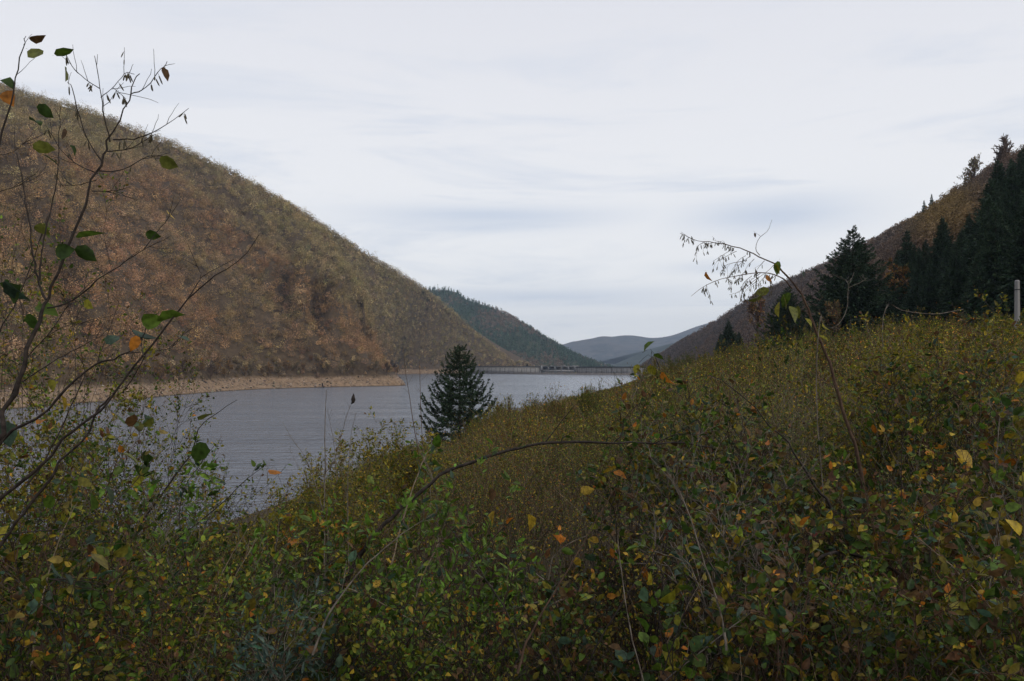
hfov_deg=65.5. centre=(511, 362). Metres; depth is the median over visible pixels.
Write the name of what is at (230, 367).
shore tree
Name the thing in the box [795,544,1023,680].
rose bush
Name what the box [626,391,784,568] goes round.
bramble bush
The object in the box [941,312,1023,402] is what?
thicket bush
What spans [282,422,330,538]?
dead stalk
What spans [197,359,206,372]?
shore tree
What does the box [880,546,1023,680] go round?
bramble bush
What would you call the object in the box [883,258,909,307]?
autumn tree
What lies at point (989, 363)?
bramble bush
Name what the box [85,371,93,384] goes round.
shore tree
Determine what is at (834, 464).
hazel bush
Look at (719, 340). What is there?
spruce tree
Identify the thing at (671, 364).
thicket bush
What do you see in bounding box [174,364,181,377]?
shore tree
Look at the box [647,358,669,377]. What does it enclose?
thicket bush
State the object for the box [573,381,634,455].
thicket bush
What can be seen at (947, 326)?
thicket bush
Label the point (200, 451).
hazel sapling
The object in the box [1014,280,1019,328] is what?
concrete post
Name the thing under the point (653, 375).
thicket bush
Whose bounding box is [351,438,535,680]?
elder bush
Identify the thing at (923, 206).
spruce tree
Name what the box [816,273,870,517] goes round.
curved vine
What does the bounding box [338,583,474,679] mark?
woody shoot
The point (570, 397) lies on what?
distant scrub
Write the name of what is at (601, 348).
distant mountain
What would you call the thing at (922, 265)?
spruce tree
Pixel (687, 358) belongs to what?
thicket bush
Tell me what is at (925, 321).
thicket bush
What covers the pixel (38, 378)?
willow bush
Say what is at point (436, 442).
pale stalk
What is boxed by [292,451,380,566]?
willow bush
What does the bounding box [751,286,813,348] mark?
spruce tree
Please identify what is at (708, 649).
woody shoot
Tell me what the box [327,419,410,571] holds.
willow bush
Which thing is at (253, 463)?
rose cane
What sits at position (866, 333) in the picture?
thicket bush
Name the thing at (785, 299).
bent sapling
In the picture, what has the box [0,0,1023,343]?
sky
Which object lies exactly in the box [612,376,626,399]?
thicket bush
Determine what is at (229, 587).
woody shoot
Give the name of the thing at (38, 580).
woody shoot
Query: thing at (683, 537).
woody shoot
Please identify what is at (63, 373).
rose bush
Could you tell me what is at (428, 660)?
woody shoot
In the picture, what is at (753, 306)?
autumn tree
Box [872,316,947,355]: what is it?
thicket bush
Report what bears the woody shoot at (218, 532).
on the undergrowth
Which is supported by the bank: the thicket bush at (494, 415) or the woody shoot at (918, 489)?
the thicket bush at (494, 415)
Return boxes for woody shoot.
[1,538,54,639]
[12,479,82,630]
[30,498,76,665]
[95,480,219,679]
[115,519,232,660]
[187,530,246,677]
[192,536,258,677]
[200,524,307,648]
[205,547,355,679]
[266,549,313,680]
[311,504,433,654]
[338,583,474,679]
[368,615,474,680]
[384,517,514,680]
[407,622,458,680]
[417,511,471,667]
[435,536,535,648]
[440,506,520,655]
[512,567,532,648]
[516,489,614,673]
[536,523,578,649]
[583,479,708,680]
[612,535,648,680]
[638,495,754,621]
[658,546,720,680]
[660,552,710,680]
[664,588,786,680]
[671,517,766,680]
[677,479,727,650]
[700,375,831,638]
[745,514,763,677]
[790,522,831,676]
[872,477,931,654]
[899,543,940,679]
[904,531,1018,645]
[946,593,1023,680]
[972,537,993,613]
[977,417,1004,593]
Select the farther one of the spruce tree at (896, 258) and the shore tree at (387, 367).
the shore tree at (387, 367)
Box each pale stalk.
[390,434,442,564]
[407,539,441,617]
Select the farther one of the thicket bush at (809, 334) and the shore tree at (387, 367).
the shore tree at (387, 367)
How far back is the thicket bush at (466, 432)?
24.72 m
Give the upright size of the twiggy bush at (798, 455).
1.643 m
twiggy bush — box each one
[170,459,320,677]
[407,567,597,680]
[409,468,579,647]
[572,482,741,680]
[683,353,857,587]
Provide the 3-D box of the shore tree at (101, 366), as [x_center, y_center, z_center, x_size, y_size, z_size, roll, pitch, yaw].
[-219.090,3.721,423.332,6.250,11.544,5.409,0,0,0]
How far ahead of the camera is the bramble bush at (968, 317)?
6.77 m
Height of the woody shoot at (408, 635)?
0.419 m
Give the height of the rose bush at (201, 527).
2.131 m
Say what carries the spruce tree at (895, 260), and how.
on the wooded slope
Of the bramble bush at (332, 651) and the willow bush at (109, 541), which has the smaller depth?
the bramble bush at (332, 651)
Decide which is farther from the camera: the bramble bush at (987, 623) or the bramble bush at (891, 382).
the bramble bush at (891, 382)
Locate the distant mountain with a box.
[563,323,708,364]
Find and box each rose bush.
[0,171,145,672]
[0,221,180,662]
[0,310,187,680]
[0,435,176,680]
[3,418,216,680]
[4,432,275,680]
[13,451,328,680]
[19,419,308,680]
[45,389,198,620]
[48,311,215,624]
[60,433,255,680]
[105,462,269,651]
[288,533,540,680]
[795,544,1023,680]
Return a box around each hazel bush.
[0,412,168,680]
[566,447,682,643]
[598,341,713,586]
[605,557,760,680]
[725,437,875,584]
[821,384,951,571]
[885,462,1023,678]
[934,371,1023,608]
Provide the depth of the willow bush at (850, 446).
5.45 m
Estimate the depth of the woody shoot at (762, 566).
3.25 m
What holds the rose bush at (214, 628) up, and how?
on the bank
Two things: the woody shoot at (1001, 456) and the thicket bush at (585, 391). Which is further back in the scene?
the thicket bush at (585, 391)
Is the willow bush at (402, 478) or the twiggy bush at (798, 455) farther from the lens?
the willow bush at (402, 478)
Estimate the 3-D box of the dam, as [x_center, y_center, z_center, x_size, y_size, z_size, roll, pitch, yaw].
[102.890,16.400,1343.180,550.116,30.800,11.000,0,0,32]
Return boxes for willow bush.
[0,252,145,678]
[0,314,161,645]
[0,404,119,680]
[28,489,216,656]
[91,479,269,680]
[228,487,317,582]
[260,453,348,575]
[278,430,403,579]
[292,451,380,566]
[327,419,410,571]
[339,406,437,572]
[368,428,456,567]
[731,322,925,572]
[766,311,986,484]
[861,315,994,525]
[968,289,1023,511]
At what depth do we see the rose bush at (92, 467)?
3.81 m
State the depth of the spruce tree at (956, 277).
115.31 m
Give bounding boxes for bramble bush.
[0,543,182,680]
[212,534,438,680]
[460,547,639,680]
[593,405,730,612]
[612,369,756,643]
[613,424,829,679]
[613,480,832,680]
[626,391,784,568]
[660,372,800,627]
[698,497,979,680]
[739,489,958,680]
[808,440,1015,680]
[840,330,984,519]
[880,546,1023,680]
[908,349,1023,526]
[924,302,1022,454]
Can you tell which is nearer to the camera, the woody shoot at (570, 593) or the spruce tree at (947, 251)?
the woody shoot at (570, 593)
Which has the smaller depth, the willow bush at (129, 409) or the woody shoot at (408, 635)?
the woody shoot at (408, 635)
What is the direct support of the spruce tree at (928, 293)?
on the wooded slope
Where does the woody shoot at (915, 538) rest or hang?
attached to the bramble bush at (987, 623)
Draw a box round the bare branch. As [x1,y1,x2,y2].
[882,302,963,374]
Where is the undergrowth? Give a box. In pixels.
[0,400,1023,680]
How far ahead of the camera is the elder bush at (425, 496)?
4.61 m
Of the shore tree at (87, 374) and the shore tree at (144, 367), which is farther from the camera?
the shore tree at (144, 367)
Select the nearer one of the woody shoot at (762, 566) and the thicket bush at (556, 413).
the woody shoot at (762, 566)
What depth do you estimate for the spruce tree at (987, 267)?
101.58 m
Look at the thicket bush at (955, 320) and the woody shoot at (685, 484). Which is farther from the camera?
the thicket bush at (955, 320)
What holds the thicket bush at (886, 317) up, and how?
on the bank
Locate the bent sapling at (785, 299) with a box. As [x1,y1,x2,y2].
[680,223,872,520]
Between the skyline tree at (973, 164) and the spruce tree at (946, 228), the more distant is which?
the skyline tree at (973, 164)
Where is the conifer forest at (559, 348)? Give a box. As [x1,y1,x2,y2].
[425,284,617,372]
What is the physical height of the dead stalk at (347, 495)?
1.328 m
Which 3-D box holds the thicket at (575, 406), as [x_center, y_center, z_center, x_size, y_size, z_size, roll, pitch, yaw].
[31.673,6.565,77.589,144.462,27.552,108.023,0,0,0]
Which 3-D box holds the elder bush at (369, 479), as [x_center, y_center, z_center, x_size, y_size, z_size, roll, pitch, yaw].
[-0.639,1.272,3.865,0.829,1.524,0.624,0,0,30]
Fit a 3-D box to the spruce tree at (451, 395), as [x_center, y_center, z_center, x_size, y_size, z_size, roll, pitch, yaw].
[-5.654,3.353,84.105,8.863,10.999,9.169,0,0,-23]
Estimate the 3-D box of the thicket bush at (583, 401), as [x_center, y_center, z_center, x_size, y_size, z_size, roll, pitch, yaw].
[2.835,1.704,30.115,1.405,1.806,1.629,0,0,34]
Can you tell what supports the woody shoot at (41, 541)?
attached to the rose bush at (19, 563)
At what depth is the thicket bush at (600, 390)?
41.25 m
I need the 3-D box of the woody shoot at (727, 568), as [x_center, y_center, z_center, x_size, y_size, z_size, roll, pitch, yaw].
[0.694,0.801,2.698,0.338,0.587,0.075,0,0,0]
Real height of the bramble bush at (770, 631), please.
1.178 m
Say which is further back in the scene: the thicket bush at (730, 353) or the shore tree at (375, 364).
the shore tree at (375, 364)
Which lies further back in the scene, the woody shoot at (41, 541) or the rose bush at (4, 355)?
the rose bush at (4, 355)
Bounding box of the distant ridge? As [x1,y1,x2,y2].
[600,342,675,366]
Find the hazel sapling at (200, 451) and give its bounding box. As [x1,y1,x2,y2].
[0,34,258,615]
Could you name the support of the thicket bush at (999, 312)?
on the bank
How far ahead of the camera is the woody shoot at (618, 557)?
2.38 m
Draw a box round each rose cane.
[58,400,235,668]
[80,460,265,677]
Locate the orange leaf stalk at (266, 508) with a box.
[266,462,272,564]
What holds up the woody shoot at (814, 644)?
on the bank
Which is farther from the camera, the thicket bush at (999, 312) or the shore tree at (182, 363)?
the shore tree at (182, 363)
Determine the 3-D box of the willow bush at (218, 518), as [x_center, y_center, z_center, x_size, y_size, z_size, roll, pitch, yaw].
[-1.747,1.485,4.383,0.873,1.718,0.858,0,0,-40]
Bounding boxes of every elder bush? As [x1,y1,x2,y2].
[97,451,280,680]
[207,493,375,680]
[308,468,450,680]
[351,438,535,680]
[372,439,472,647]
[418,513,593,680]
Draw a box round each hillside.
[0,99,535,409]
[431,290,601,372]
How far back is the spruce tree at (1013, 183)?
140.67 m
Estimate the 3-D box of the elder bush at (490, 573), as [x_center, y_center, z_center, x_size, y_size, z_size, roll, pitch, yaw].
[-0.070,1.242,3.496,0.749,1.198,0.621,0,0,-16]
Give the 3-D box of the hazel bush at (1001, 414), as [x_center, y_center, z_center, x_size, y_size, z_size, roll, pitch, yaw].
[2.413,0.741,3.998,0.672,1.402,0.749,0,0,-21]
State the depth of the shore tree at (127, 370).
443.39 m
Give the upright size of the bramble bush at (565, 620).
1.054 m
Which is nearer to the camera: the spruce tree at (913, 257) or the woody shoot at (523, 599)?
the woody shoot at (523, 599)
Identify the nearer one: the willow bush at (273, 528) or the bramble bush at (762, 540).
the bramble bush at (762, 540)
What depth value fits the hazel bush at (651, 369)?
5.25 m
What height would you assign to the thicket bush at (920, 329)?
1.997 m
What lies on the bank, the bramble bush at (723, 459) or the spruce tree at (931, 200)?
the bramble bush at (723, 459)
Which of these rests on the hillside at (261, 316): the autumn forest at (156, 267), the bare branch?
the autumn forest at (156, 267)
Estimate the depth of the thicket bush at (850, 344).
17.62 m
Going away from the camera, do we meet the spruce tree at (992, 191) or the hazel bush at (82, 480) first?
the hazel bush at (82, 480)
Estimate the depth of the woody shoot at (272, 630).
2.42 m
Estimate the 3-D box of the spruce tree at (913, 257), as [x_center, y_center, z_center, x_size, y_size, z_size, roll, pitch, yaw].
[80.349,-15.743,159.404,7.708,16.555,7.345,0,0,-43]
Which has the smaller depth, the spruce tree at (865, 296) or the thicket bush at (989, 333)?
the thicket bush at (989, 333)
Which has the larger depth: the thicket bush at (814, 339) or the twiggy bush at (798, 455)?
the thicket bush at (814, 339)
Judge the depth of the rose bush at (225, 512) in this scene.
5.53 m
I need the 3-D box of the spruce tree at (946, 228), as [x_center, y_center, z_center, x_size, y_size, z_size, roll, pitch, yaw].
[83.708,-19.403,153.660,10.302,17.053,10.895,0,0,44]
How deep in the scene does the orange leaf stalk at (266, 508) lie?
5.02 m
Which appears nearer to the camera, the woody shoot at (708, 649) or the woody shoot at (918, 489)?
the woody shoot at (708, 649)
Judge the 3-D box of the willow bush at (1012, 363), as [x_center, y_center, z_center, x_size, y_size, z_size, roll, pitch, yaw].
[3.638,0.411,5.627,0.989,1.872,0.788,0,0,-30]
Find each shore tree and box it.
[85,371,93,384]
[97,360,105,378]
[122,363,130,383]
[140,363,147,378]
[163,360,170,375]
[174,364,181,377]
[179,359,186,378]
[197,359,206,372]
[207,363,214,379]
[224,360,233,374]
[265,362,273,376]
[274,363,280,376]
[281,358,291,373]
[350,360,356,370]
[372,361,381,373]
[383,362,389,375]
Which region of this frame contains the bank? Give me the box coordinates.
[193,382,1018,680]
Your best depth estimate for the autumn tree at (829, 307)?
117.95 m
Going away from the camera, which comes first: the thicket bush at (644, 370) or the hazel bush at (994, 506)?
the hazel bush at (994, 506)
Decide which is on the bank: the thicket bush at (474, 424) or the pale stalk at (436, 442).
the thicket bush at (474, 424)
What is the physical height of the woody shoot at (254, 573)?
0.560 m
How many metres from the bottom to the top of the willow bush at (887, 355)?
1.815 m
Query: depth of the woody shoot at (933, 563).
2.94 m
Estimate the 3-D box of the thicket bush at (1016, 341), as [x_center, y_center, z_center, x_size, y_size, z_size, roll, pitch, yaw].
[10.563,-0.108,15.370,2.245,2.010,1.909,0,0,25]
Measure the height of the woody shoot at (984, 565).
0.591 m
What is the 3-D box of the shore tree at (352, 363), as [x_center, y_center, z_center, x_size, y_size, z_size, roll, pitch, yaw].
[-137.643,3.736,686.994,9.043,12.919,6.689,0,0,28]
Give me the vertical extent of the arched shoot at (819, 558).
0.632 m
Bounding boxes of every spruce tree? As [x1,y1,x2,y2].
[418,344,501,441]
[714,320,741,354]
[714,333,721,352]
[735,332,747,352]
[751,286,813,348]
[786,225,918,341]
[882,258,905,293]
[882,262,906,324]
[885,229,915,293]
[887,251,900,283]
[898,247,931,325]
[901,263,927,325]
[904,265,940,325]
[905,244,918,281]
[908,240,931,274]
[921,202,926,211]
[925,216,951,284]
[928,194,933,208]
[929,229,969,326]
[931,242,967,327]
[932,220,953,255]
[934,240,953,290]
[951,249,981,330]
[955,193,1010,300]
[960,200,1010,327]
[961,212,973,240]
[965,178,1000,248]
[973,158,1005,223]
[981,194,1023,323]
[988,177,1005,208]
[997,158,1021,205]
[999,161,1005,180]
[1005,148,1023,186]
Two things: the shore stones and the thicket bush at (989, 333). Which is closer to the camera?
the thicket bush at (989, 333)
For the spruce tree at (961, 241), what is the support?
on the wooded slope
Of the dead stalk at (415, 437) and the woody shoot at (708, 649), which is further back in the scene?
the dead stalk at (415, 437)
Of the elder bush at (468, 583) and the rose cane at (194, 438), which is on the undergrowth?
the rose cane at (194, 438)
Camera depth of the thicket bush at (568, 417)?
15.75 m
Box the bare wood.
[640,144,1023,366]
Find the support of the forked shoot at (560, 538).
on the bank
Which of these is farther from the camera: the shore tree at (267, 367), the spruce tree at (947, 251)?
the shore tree at (267, 367)
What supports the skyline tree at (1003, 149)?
on the wooded slope
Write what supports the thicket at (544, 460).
on the bank
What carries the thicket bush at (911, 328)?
on the bank
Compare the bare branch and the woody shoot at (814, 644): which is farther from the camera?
the bare branch
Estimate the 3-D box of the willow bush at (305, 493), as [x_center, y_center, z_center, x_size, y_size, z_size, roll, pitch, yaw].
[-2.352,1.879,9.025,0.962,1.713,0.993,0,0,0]
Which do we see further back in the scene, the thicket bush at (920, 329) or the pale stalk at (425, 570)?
the thicket bush at (920, 329)
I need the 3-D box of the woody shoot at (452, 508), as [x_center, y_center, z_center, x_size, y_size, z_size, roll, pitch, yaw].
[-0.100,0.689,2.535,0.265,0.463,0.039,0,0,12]
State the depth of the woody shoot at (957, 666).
2.38 m
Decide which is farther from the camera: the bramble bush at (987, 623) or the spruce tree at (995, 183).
the spruce tree at (995, 183)
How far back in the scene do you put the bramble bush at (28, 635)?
2.31 m
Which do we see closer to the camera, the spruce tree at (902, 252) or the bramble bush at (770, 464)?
the bramble bush at (770, 464)
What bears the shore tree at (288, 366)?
on the hillside at (261, 316)
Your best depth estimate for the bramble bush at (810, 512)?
3.20 m
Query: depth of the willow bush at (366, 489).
7.57 m
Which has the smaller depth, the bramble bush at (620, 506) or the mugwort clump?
the mugwort clump
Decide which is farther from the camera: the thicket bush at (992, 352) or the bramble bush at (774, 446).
the thicket bush at (992, 352)
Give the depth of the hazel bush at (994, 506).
3.00 m
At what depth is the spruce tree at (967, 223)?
147.85 m
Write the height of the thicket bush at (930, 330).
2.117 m
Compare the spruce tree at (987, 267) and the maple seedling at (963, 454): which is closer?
the maple seedling at (963, 454)
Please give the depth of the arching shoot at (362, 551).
4.07 m
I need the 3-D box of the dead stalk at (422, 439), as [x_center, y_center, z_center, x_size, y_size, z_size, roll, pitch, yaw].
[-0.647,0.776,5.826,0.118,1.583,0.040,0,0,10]
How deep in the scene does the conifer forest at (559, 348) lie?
2163.09 m
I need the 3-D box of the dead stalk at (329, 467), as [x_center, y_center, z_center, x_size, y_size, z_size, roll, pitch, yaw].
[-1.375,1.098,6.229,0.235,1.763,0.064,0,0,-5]
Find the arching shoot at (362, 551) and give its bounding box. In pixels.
[301,404,712,667]
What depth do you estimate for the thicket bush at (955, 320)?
57.63 m
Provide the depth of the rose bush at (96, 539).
3.29 m
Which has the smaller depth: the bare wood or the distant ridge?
the bare wood
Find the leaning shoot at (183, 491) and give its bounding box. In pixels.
[170,446,213,680]
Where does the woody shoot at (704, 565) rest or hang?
attached to the bramble bush at (770, 631)
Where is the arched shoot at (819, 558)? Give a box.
[769,540,940,677]
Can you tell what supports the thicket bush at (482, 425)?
on the bank
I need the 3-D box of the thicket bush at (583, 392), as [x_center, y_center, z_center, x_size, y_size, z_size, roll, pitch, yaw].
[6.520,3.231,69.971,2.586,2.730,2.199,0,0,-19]
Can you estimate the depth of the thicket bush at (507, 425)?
14.91 m
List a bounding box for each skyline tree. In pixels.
[957,153,987,180]
[991,133,1013,160]
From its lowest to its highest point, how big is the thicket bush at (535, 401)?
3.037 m
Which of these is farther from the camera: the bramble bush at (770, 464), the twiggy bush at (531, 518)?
the twiggy bush at (531, 518)
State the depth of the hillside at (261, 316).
671.23 m
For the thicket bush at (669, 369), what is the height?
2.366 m
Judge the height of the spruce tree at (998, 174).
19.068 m
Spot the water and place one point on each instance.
(249, 425)
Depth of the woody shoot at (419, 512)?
2.80 m
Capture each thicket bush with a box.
[450,419,478,455]
[466,413,482,436]
[469,409,490,436]
[475,398,534,485]
[476,401,515,425]
[489,393,519,412]
[491,396,514,419]
[496,393,543,457]
[514,392,552,415]
[534,385,568,430]
[553,399,587,463]
[572,385,607,423]
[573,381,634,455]
[573,385,600,402]
[576,378,612,417]
[578,382,594,402]
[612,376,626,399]
[622,382,681,440]
[634,362,661,393]
[638,365,657,383]
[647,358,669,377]
[657,356,683,383]
[660,355,688,372]
[676,351,698,365]
[714,340,742,364]
[724,338,750,358]
[754,336,800,404]
[783,326,890,406]
[798,320,870,416]
[798,323,832,350]
[838,326,867,362]
[850,321,886,344]
[851,315,925,370]
[861,315,973,403]
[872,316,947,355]
[874,313,899,343]
[875,306,924,350]
[889,310,943,348]
[904,312,979,345]
[911,315,948,342]
[912,315,951,352]
[938,316,959,334]
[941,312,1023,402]
[946,312,963,329]
[948,309,977,342]
[955,310,1016,365]
[986,302,1023,341]
[995,324,1023,372]
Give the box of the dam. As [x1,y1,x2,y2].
[445,363,667,374]
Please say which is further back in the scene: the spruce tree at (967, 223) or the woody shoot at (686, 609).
the spruce tree at (967, 223)
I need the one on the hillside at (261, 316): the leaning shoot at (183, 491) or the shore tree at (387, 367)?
the shore tree at (387, 367)
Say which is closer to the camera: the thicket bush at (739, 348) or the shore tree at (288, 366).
the thicket bush at (739, 348)
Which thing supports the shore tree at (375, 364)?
on the hillside at (261, 316)
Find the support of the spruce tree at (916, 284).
on the bank
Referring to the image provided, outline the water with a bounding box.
[0,374,638,558]
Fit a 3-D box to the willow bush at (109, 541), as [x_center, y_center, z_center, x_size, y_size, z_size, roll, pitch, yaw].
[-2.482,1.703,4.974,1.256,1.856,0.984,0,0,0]
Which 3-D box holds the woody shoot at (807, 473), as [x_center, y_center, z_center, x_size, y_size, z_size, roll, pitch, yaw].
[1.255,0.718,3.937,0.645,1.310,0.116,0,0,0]
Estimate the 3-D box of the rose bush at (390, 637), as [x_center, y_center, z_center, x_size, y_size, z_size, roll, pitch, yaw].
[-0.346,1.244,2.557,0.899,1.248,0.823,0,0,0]
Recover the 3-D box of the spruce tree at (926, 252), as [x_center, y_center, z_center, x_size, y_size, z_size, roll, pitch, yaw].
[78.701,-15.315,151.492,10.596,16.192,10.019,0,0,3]
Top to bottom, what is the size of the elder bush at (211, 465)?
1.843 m
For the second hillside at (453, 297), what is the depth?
2150.76 m
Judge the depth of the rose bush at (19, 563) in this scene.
3.06 m
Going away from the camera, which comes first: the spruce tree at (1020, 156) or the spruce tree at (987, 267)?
the spruce tree at (987, 267)
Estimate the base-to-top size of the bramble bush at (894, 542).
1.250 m
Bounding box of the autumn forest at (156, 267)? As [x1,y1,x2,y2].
[0,82,530,385]
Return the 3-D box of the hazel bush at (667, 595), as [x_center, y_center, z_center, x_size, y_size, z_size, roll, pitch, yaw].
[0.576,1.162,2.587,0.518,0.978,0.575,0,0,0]
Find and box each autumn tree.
[745,295,768,344]
[817,299,844,335]
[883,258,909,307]
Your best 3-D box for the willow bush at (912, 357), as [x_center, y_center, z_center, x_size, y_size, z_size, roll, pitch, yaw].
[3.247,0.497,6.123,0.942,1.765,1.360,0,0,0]
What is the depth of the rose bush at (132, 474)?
5.68 m
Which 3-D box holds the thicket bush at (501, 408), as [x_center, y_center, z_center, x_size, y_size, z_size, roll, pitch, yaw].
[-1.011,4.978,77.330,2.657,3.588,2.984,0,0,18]
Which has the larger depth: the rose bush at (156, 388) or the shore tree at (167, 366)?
the shore tree at (167, 366)
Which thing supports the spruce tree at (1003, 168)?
on the wooded slope
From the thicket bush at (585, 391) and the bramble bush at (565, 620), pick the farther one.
the thicket bush at (585, 391)
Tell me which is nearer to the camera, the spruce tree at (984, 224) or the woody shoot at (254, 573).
the woody shoot at (254, 573)
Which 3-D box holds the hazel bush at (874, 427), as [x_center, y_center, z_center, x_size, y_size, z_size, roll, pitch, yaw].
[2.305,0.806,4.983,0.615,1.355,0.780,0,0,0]
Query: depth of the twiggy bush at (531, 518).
4.58 m
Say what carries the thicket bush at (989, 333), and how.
on the bank
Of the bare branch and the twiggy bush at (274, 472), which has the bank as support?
the twiggy bush at (274, 472)
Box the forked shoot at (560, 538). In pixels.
[490,526,594,654]
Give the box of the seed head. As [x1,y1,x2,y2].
[351,393,355,403]
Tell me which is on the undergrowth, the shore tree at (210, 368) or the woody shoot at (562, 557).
the woody shoot at (562, 557)
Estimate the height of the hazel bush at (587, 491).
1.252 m
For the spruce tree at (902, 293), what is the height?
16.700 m
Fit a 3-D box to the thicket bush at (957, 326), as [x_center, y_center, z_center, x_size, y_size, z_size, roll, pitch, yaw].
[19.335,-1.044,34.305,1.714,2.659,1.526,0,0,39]
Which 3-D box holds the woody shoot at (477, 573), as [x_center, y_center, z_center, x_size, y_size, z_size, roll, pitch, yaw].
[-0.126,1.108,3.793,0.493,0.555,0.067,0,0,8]
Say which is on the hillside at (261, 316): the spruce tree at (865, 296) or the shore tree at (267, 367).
the shore tree at (267, 367)
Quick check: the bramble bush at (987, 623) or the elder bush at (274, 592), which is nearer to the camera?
the bramble bush at (987, 623)
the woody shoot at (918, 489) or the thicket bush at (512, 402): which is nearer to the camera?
the woody shoot at (918, 489)
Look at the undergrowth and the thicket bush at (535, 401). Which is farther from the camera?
the thicket bush at (535, 401)
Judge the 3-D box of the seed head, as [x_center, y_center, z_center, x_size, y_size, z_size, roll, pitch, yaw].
[-1.246,0.282,6.250,0.034,0.087,0.033,0,0,23]
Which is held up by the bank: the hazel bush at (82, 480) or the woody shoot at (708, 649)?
the hazel bush at (82, 480)
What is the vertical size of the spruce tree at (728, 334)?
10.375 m
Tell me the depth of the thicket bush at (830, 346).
14.02 m
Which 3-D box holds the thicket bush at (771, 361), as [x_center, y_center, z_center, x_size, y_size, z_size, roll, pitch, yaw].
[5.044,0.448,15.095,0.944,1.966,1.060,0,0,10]
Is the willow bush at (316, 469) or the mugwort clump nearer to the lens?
the mugwort clump
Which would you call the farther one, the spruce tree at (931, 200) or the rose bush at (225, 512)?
the spruce tree at (931, 200)
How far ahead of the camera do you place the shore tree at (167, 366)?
497.46 m
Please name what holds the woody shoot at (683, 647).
on the bank
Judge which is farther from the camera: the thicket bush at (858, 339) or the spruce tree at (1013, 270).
the spruce tree at (1013, 270)
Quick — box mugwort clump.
[169,576,372,680]
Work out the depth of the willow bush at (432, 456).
8.76 m
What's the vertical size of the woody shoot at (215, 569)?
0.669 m
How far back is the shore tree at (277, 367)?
635.82 m
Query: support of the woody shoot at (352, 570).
attached to the bramble bush at (332, 651)
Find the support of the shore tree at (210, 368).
on the hillside at (261, 316)
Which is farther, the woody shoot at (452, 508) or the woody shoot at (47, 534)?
the woody shoot at (47, 534)
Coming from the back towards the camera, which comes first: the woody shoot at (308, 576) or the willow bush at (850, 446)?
the willow bush at (850, 446)
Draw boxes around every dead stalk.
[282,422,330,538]
[321,390,350,608]
[341,415,355,570]
[403,347,427,559]
[415,361,429,566]
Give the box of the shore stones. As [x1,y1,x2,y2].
[0,369,457,406]
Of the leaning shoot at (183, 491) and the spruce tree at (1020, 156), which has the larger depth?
the spruce tree at (1020, 156)
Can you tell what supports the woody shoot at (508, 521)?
on the bank
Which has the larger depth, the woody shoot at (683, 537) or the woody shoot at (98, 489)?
the woody shoot at (683, 537)
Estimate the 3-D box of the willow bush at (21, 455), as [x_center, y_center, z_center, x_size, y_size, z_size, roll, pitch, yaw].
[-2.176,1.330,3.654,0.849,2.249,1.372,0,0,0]
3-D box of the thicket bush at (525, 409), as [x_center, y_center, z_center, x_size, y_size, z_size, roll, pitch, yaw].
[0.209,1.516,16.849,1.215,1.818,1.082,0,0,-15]
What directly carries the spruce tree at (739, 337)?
on the bank
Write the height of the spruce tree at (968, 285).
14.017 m
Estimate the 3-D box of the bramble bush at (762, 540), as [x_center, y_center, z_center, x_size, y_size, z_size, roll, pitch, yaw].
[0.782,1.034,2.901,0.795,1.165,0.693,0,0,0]
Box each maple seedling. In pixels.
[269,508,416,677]
[887,411,991,582]
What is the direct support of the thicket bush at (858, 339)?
on the bank
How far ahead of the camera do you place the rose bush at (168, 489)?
4.58 m
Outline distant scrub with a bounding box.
[542,347,780,404]
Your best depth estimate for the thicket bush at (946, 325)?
24.11 m
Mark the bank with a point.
(540, 554)
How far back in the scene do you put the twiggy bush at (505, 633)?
2.60 m
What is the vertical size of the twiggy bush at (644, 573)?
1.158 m
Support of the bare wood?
on the wooded slope
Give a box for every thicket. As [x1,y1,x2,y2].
[0,286,1023,635]
[1,320,1023,561]
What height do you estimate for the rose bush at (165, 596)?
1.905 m
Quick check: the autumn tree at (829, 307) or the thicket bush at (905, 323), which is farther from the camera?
the autumn tree at (829, 307)
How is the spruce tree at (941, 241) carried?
on the wooded slope
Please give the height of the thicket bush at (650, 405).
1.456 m

